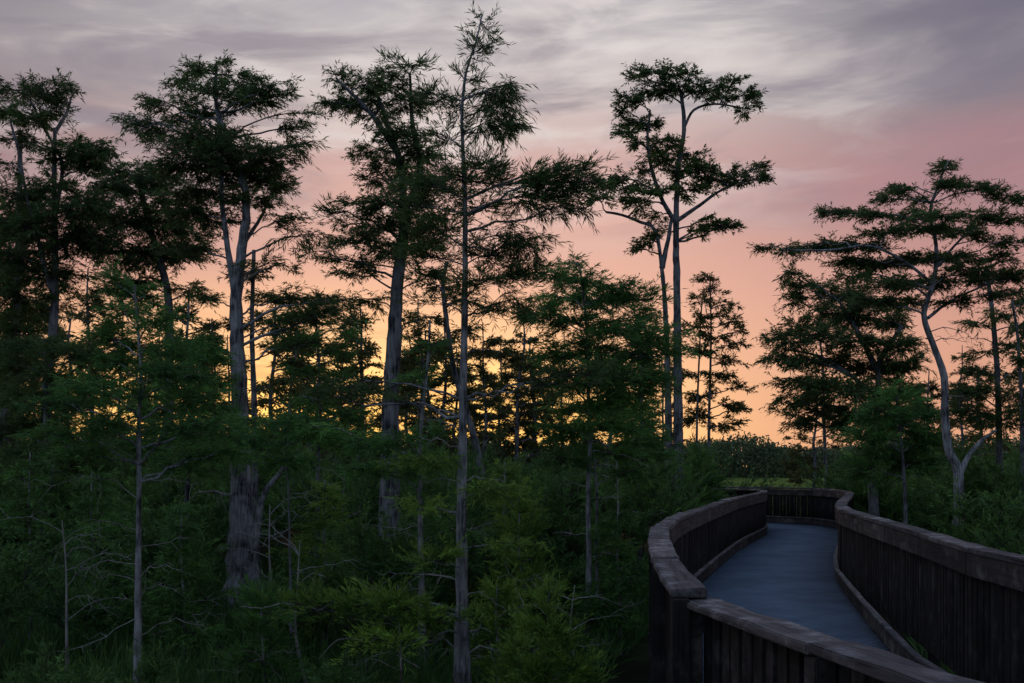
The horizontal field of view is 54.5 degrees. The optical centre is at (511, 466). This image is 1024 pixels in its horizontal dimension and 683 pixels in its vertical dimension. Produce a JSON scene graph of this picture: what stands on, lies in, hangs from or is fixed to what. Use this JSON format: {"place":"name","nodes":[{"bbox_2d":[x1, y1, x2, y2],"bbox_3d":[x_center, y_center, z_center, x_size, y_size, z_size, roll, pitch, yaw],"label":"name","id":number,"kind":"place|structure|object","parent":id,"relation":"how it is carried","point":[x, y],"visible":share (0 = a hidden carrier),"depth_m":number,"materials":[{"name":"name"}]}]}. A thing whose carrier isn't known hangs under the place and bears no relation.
{"place":"outdoors","nodes":[
{"label":"outdoors","id":0,"kind":"place"},
{"bbox_2d":[0,469,949,682],"bbox_3d":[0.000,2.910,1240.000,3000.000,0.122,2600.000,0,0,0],"label":"ground","id":1,"kind":"structure","parent":0,"point":[637,670],"depth_m":15.49,"materials":[{"name":"green plant"}]},
{"bbox_2d":[11,359,41,452],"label":"background cypress","id":2,"kind":"object","parent":1,"relation":"on","point":[18,440],"visible":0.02,"depth_m":53.26,"materials":[{"name":"green plant"}]},
{"bbox_2d":[0,138,79,551],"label":"cypress tree","id":3,"kind":"object","parent":1,"relation":"on","point":[45,321],"visible":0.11,"depth_m":29.17,"materials":[{"name":"green plant"}]},
{"bbox_2d":[20,296,60,446],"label":"background cypress","id":4,"kind":"object","parent":1,"relation":"on","point":[41,358],"visible":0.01,"depth_m":57.08,"materials":[{"name":"green plant"}]},
{"bbox_2d":[0,450,91,659],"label":"cypress sapling","id":5,"kind":"object","parent":1,"relation":"on","point":[14,504],"visible":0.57,"depth_m":14.92,"materials":[{"name":"green plant"}]},
{"bbox_2d":[0,67,133,587],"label":"cypress tree","id":6,"kind":"object","parent":1,"relation":"on","point":[77,231],"visible":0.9,"depth_m":23.82,"materials":[{"name":"green plant"}]},
{"bbox_2d":[0,506,134,682],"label":"dead sapling","id":7,"kind":"object","parent":1,"relation":"on","point":[66,610],"visible":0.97,"depth_m":12.99,"materials":[{"name":"grey wood"}]},
{"bbox_2d":[0,332,137,589],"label":"cypress tree","id":8,"kind":"object","parent":1,"relation":"on","point":[16,423],"visible":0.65,"depth_m":20.96,"materials":[{"name":"green plant"}]},
{"bbox_2d":[17,317,125,456],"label":"background cypress","id":9,"kind":"object","parent":1,"relation":"on","point":[81,365],"visible":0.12,"depth_m":45.61,"materials":[{"name":"green plant"}]},
{"bbox_2d":[40,269,159,468],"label":"background cypress","id":10,"kind":"object","parent":1,"relation":"on","point":[88,316],"visible":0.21,"depth_m":49.65,"materials":[{"name":"green plant"}]},
{"bbox_2d":[43,462,174,625],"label":"cypress sapling","id":11,"kind":"object","parent":1,"relation":"on","point":[90,503],"visible":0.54,"depth_m":16.88,"materials":[{"name":"green plant"}]},
{"bbox_2d":[94,316,149,456],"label":"background cypress","id":12,"kind":"object","parent":1,"relation":"on","point":[115,375],"visible":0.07,"depth_m":61.76,"materials":[{"name":"green plant"}]},
{"bbox_2d":[2,252,265,682],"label":"cypress tree","id":13,"kind":"object","parent":1,"relation":"on","point":[105,333],"visible":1,"depth_m":10.95,"materials":[{"name":"green plant"}]},
{"bbox_2d":[62,155,224,488],"bbox_3d":[-9.674,-2.685,26.024,4.489,11.497,3.556,0,0,0],"label":"cypress tree","id":14,"kind":"object","parent":1,"relation":"on","point":[139,256],"visible":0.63,"depth_m":25.48,"materials":[{"name":"green plant"}]},
{"bbox_2d":[121,337,177,468],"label":"background cypress","id":15,"kind":"object","parent":1,"relation":"on","point":[149,382],"visible":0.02,"depth_m":54.61,"materials":[{"name":"green plant"}]},
{"bbox_2d":[122,499,228,671],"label":"cypress sapling","id":16,"kind":"object","parent":1,"relation":"on","point":[183,610],"visible":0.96,"depth_m":13.89,"materials":[{"name":"green plant"}]},
{"bbox_2d":[90,330,266,590],"bbox_3d":[-6.157,0.260,18.847,3.442,5.727,2.556,0,0,0],"label":"cypress tree","id":17,"kind":"object","parent":1,"relation":"on","point":[217,357],"visible":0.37,"depth_m":18.55,"materials":[{"name":"green plant"}]},
{"bbox_2d":[146,287,230,459],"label":"background cypress","id":18,"kind":"object","parent":1,"relation":"on","point":[206,325],"visible":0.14,"depth_m":60.55,"materials":[{"name":"green plant"}]},
{"bbox_2d":[181,320,227,478],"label":"background cypress","id":19,"kind":"object","parent":1,"relation":"on","point":[197,330],"visible":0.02,"depth_m":49.84,"materials":[{"name":"green plant"}]},
{"bbox_2d":[204,335,250,471],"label":"background cypress","id":20,"kind":"object","parent":1,"relation":"on","point":[229,373],"visible":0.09,"depth_m":43.95,"materials":[{"name":"green plant"}]},
{"bbox_2d":[105,48,372,614],"bbox_3d":[-5.496,-2.677,19.961,5.296,11.519,3.326,0,0,-15],"label":"cypress tree","id":21,"kind":"object","parent":1,"relation":"on","point":[209,161],"visible":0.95,"depth_m":19.88,"materials":[{"name":"green plant"}]},
{"bbox_2d":[161,407,333,669],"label":"cypress tree","id":22,"kind":"object","parent":1,"relation":"on","point":[272,426],"visible":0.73,"depth_m":13.76,"materials":[{"name":"green plant"}]},
{"bbox_2d":[204,250,307,575],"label":"cypress tree","id":23,"kind":"object","parent":1,"relation":"on","point":[255,481],"visible":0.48,"depth_m":26.94,"materials":[{"name":"green plant"}]},
{"bbox_2d":[204,566,313,682],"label":"cypress sapling","id":24,"kind":"object","parent":1,"relation":"on","point":[287,667],"visible":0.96,"depth_m":11.93,"materials":[{"name":"green plant"}]},
{"bbox_2d":[219,485,311,630],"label":"dead sapling","id":25,"kind":"object","parent":1,"relation":"on","point":[268,546],"visible":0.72,"depth_m":15.99,"materials":[{"name":"grey wood"}]},
{"bbox_2d":[258,332,316,534],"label":"background cypress","id":26,"kind":"object","parent":1,"relation":"on","point":[281,389],"visible":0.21,"depth_m":42.62,"materials":[{"name":"green plant"}]},
{"bbox_2d":[243,308,333,451],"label":"background cypress","id":27,"kind":"object","parent":1,"relation":"on","point":[268,401],"visible":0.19,"depth_m":57.41,"materials":[{"name":"green plant"}]},
{"bbox_2d":[267,356,326,463],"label":"background cypress","id":28,"kind":"object","parent":1,"relation":"on","point":[315,453],"visible":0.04,"depth_m":65.96,"materials":[{"name":"green plant"}]},
{"bbox_2d":[231,519,366,682],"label":"dead sapling","id":29,"kind":"object","parent":1,"relation":"on","point":[294,616],"visible":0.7,"depth_m":12.49,"materials":[{"name":"grey wood"}]},
{"bbox_2d":[265,479,359,646],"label":"cypress sapling","id":30,"kind":"object","parent":1,"relation":"on","point":[320,523],"visible":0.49,"depth_m":14.89,"materials":[{"name":"green plant"}]},
{"bbox_2d":[273,377,351,473],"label":"background cypress","id":31,"kind":"object","parent":1,"relation":"on","point":[303,445],"visible":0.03,"depth_m":72.53,"materials":[{"name":"green plant"}]},
{"bbox_2d":[259,305,379,558],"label":"cypress tree","id":32,"kind":"object","parent":1,"relation":"on","point":[351,417],"visible":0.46,"depth_m":24.04,"materials":[{"name":"green plant"}]},
{"bbox_2d":[277,325,369,471],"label":"background cypress","id":33,"kind":"object","parent":1,"relation":"on","point":[325,363],"visible":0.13,"depth_m":51.98,"materials":[{"name":"green plant"}]},
{"bbox_2d":[292,468,368,534],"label":"dead sapling","id":34,"kind":"object","parent":1,"relation":"on","point":[325,497],"visible":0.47,"depth_m":19.96,"materials":[{"name":"grey wood"}]},
{"bbox_2d":[324,357,372,466],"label":"background cypress","id":35,"kind":"object","parent":1,"relation":"on","point":[347,424],"visible":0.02,"depth_m":59.55,"materials":[{"name":"green plant"}]},
{"bbox_2d":[321,306,406,457],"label":"background cypress","id":36,"kind":"object","parent":1,"relation":"on","point":[369,344],"visible":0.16,"depth_m":55.07,"materials":[{"name":"green plant"}]},
{"bbox_2d":[328,325,399,480],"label":"background cypress","id":37,"kind":"object","parent":1,"relation":"on","point":[366,364],"visible":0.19,"depth_m":46.40,"materials":[{"name":"green plant"}]},
{"bbox_2d":[271,320,486,679],"bbox_3d":[-1.951,0.523,13.362,3.196,5.035,1.964,0,0,13],"label":"cypress tree","id":38,"kind":"object","parent":1,"relation":"on","point":[360,442],"visible":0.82,"depth_m":13.40,"materials":[{"name":"green plant"}]},
{"bbox_2d":[287,43,476,625],"bbox_3d":[-2.362,-2.446,18.403,3.670,11.046,2.239,0,0,19],"label":"cypress tree","id":39,"kind":"object","parent":1,"relation":"on","point":[388,133],"visible":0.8,"depth_m":18.36,"materials":[{"name":"green plant"}]},
{"bbox_2d":[326,567,449,682],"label":"dead sapling","id":40,"kind":"object","parent":1,"relation":"on","point":[401,667],"visible":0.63,"depth_m":10.99,"materials":[{"name":"grey wood"}]},
{"bbox_2d":[370,341,437,459],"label":"background cypress","id":41,"kind":"object","parent":1,"relation":"on","point":[404,394],"visible":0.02,"depth_m":65.72,"materials":[{"name":"green plant"}]},
{"bbox_2d":[370,300,458,456],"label":"background cypress","id":42,"kind":"object","parent":1,"relation":"on","point":[410,359],"visible":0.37,"depth_m":41.30,"materials":[{"name":"green plant"}]},
{"bbox_2d":[372,336,460,459],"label":"background cypress","id":43,"kind":"object","parent":1,"relation":"on","point":[408,409],"visible":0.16,"depth_m":47.91,"materials":[{"name":"green plant"}]},
{"bbox_2d":[241,1,647,682],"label":"cypress tree","id":44,"kind":"object","parent":1,"relation":"on","point":[553,185],"visible":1,"depth_m":11.34,"materials":[{"name":"green plant"}]},
{"bbox_2d":[399,317,495,454],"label":"background cypress","id":45,"kind":"object","parent":1,"relation":"on","point":[470,379],"visible":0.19,"depth_m":51.63,"materials":[{"name":"green plant"}]},
{"bbox_2d":[423,348,496,459],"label":"background cypress","id":46,"kind":"object","parent":1,"relation":"on","point":[450,401],"visible":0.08,"depth_m":61.83,"materials":[{"name":"green plant"}]},
{"bbox_2d":[408,262,513,515],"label":"cypress tree","id":47,"kind":"object","parent":1,"relation":"on","point":[439,319],"visible":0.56,"depth_m":22.96,"materials":[{"name":"green plant"}]},
{"bbox_2d":[445,322,514,468],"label":"background cypress","id":48,"kind":"object","parent":1,"relation":"on","point":[490,377],"visible":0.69,"depth_m":40.75,"materials":[{"name":"green plant"}]},
{"bbox_2d":[437,562,537,682],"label":"cypress sapling","id":49,"kind":"object","parent":1,"relation":"on","point":[495,592],"visible":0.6,"depth_m":11.99,"materials":[{"name":"green plant"}]},
{"bbox_2d":[439,456,552,632],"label":"cypress sapling","id":50,"kind":"object","parent":1,"relation":"on","point":[513,471],"visible":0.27,"depth_m":16.97,"materials":[{"name":"green plant"}]},
{"bbox_2d":[473,335,545,469],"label":"background cypress","id":51,"kind":"object","parent":1,"relation":"on","point":[505,365],"visible":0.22,"depth_m":49.84,"materials":[{"name":"green plant"}]},
{"bbox_2d":[0,427,1023,682],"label":"undergrowth","id":52,"kind":"object","parent":1,"relation":"on","point":[990,505],"visible":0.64,"depth_m":16.82,"materials":[{"name":"green plant"}]},
{"bbox_2d":[11,431,1019,479],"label":"distant treeline","id":53,"kind":"object","parent":1,"relation":"on","point":[761,458],"visible":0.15,"depth_m":208.71,"materials":[{"name":"green plant"}]},
{"bbox_2d":[469,472,571,638],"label":"cypress sapling","id":54,"kind":"object","parent":1,"relation":"on","point":[531,529],"visible":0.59,"depth_m":14.87,"materials":[{"name":"green plant"}]},
{"bbox_2d":[470,324,574,474],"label":"background cypress","id":55,"kind":"object","parent":1,"relation":"on","point":[517,358],"visible":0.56,"depth_m":44.78,"materials":[{"name":"green plant"}]},
{"bbox_2d":[481,336,571,471],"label":"background cypress","id":56,"kind":"object","parent":1,"relation":"on","point":[530,432],"visible":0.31,"depth_m":46.77,"materials":[{"name":"green plant"}]},
{"bbox_2d":[491,358,572,466],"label":"background cypress","id":57,"kind":"object","parent":1,"relation":"on","point":[538,417],"visible":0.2,"depth_m":57.09,"materials":[{"name":"green plant"}]},
{"bbox_2d":[479,566,617,682],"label":"cypress sapling","id":58,"kind":"object","parent":1,"relation":"on","point":[535,663],"visible":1,"depth_m":8.86,"materials":[{"name":"green plant"}]},
{"bbox_2d":[542,335,586,466],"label":"background cypress","id":59,"kind":"object","parent":1,"relation":"on","point":[563,445],"visible":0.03,"depth_m":59.87,"materials":[{"name":"green plant"}]},
{"bbox_2d":[495,560,640,679],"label":"dead sapling","id":60,"kind":"object","parent":1,"relation":"on","point":[572,608],"visible":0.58,"depth_m":10.49,"materials":[{"name":"grey wood"}]},
{"bbox_2d":[565,354,616,478],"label":"background cypress","id":61,"kind":"object","parent":1,"relation":"on","point":[593,439],"visible":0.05,"depth_m":55.50,"materials":[{"name":"green plant"}]},
{"bbox_2d":[554,505,648,654],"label":"cypress sapling","id":62,"kind":"object","parent":1,"relation":"on","point":[600,610],"visible":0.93,"depth_m":15.34,"materials":[{"name":"green plant"}]},
{"bbox_2d":[500,244,720,655],"bbox_3d":[1.537,-0.285,15.446,3.499,6.654,2.677,0,0,0],"label":"cypress tree","id":63,"kind":"object","parent":1,"relation":"on","point":[599,411],"visible":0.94,"depth_m":15.35,"materials":[{"name":"green plant"}]},
{"bbox_2d":[584,440,668,599],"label":"dead sapling","id":64,"kind":"object","parent":1,"relation":"on","point":[616,467],"visible":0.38,"depth_m":20.98,"materials":[{"name":"grey wood"}]},
{"bbox_2d":[596,359,692,523],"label":"background cypress","id":65,"kind":"object","parent":1,"relation":"on","point":[686,440],"visible":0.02,"depth_m":49.28,"materials":[{"name":"green plant"}]},
{"bbox_2d":[602,314,692,583],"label":"cypress tree","id":66,"kind":"object","parent":1,"relation":"on","point":[668,455],"visible":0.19,"depth_m":21.92,"materials":[{"name":"green plant"}]},
{"bbox_2d":[647,364,691,462],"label":"background cypress","id":67,"kind":"object","parent":1,"relation":"on","point":[661,411],"visible":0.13,"depth_m":64.00,"materials":[{"name":"green plant"}]},
{"bbox_2d":[583,58,777,485],"bbox_3d":[5.701,-5.405,33.928,6.804,16.962,2.850,0,0,0],"label":"cypress tree","id":68,"kind":"object","parent":1,"relation":"on","point":[695,165],"visible":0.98,"depth_m":33.81,"materials":[{"name":"green plant"}]},
{"bbox_2d":[672,432,738,510],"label":"cypress sapling","id":69,"kind":"object","parent":1,"relation":"on","point":[714,482],"visible":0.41,"depth_m":26.84,"materials":[{"name":"green plant"}]},
{"bbox_2d":[671,271,758,468],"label":"cypress tree","id":70,"kind":"object","parent":1,"relation":"on","point":[725,360],"visible":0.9,"depth_m":43.90,"materials":[{"name":"green plant"}]},
{"bbox_2d":[719,477,839,515],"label":"marsh grass","id":71,"kind":"structure","parent":1,"relation":"on","point":[779,481],"depth_m":139.93,"materials":[{"name":"green plant"}]},
{"bbox_2d":[777,393,850,489],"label":"background cypress","id":72,"kind":"object","parent":1,"relation":"on","point":[793,464],"visible":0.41,"depth_m":60.01,"materials":[{"name":"green plant"}]},
{"bbox_2d":[783,341,856,487],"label":"cypress tree","id":73,"kind":"object","parent":1,"relation":"on","point":[824,429],"visible":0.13,"depth_m":35.94,"materials":[{"name":"green plant"}]},
{"bbox_2d":[751,256,951,516],"bbox_3d":[9.624,-1.453,27.970,5.925,9.007,3.759,0,0,0],"label":"cypress tree","id":74,"kind":"object","parent":1,"relation":"on","point":[849,313],"visible":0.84,"depth_m":27.74,"materials":[{"name":"green plant"}]},
{"bbox_2d":[747,155,1023,538],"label":"cypress tree","id":75,"kind":"object","parent":1,"relation":"on","point":[972,232],"visible":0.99,"depth_m":19.92,"materials":[{"name":"green plant"}]},
{"bbox_2d":[826,373,970,524],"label":"cypress tree","id":76,"kind":"object","parent":1,"relation":"on","point":[919,435],"visible":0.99,"depth_m":23.93,"materials":[{"name":"green plant"}]},
{"bbox_2d":[877,355,931,455],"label":"background cypress","id":77,"kind":"object","parent":1,"relation":"on","point":[889,379],"visible":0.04,"depth_m":51.83,"materials":[{"name":"green plant"}]},
{"bbox_2d":[905,370,957,452],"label":"background cypress","id":78,"kind":"object","parent":1,"relation":"on","point":[931,387],"visible":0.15,"depth_m":56.30,"materials":[{"name":"green plant"}]},
{"bbox_2d":[934,345,995,465],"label":"background cypress","id":79,"kind":"object","parent":1,"relation":"on","point":[953,422],"visible":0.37,"depth_m":50.07,"materials":[{"name":"green plant"}]},
{"bbox_2d":[935,373,1017,461],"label":"background cypress","id":80,"kind":"object","parent":1,"relation":"on","point":[970,434],"visible":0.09,"depth_m":60.41,"materials":[{"name":"green plant"}]},
{"bbox_2d":[948,271,1023,539],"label":"cypress tree","id":81,"kind":"object","parent":1,"relation":"on","point":[996,419],"visible":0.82,"depth_m":26.91,"materials":[{"name":"green plant"}]},
{"bbox_2d":[996,295,1023,539],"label":"cypress tree","id":82,"kind":"object","parent":1,"relation":"on","point":[1018,359],"visible":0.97,"depth_m":24.98,"materials":[{"name":"green plant"}]},
{"bbox_2d":[0,0,1023,466],"label":"sky","id":83,"kind":"structure","parent":0,"point":[862,95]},
{"bbox_2d":[702,522,891,682],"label":"boardwalk deck","id":84,"kind":"structure","parent":0,"point":[784,571],"depth_m":14.44,"materials":[{"name":"grey wood"}]},
{"bbox_2d":[648,488,768,682],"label":"boardwalk railing","id":85,"kind":"object","parent":84,"relation":"attached to","point":[691,551],"visible":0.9,"depth_m":8.95,"materials":[{"name":"brown wood"}]},
{"bbox_2d":[687,598,985,682],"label":"boardwalk railing","id":86,"kind":"object","parent":84,"relation":"attached to","point":[742,645],"visible":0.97,"depth_m":4.21,"materials":[{"name":"brown wood"}]},
{"bbox_2d":[675,486,1023,682],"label":"boardwalk railing","id":87,"kind":"object","parent":84,"relation":"attached to","point":[956,605],"visible":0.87,"depth_m":9.12,"materials":[{"name":"brown wood"}]}
]}

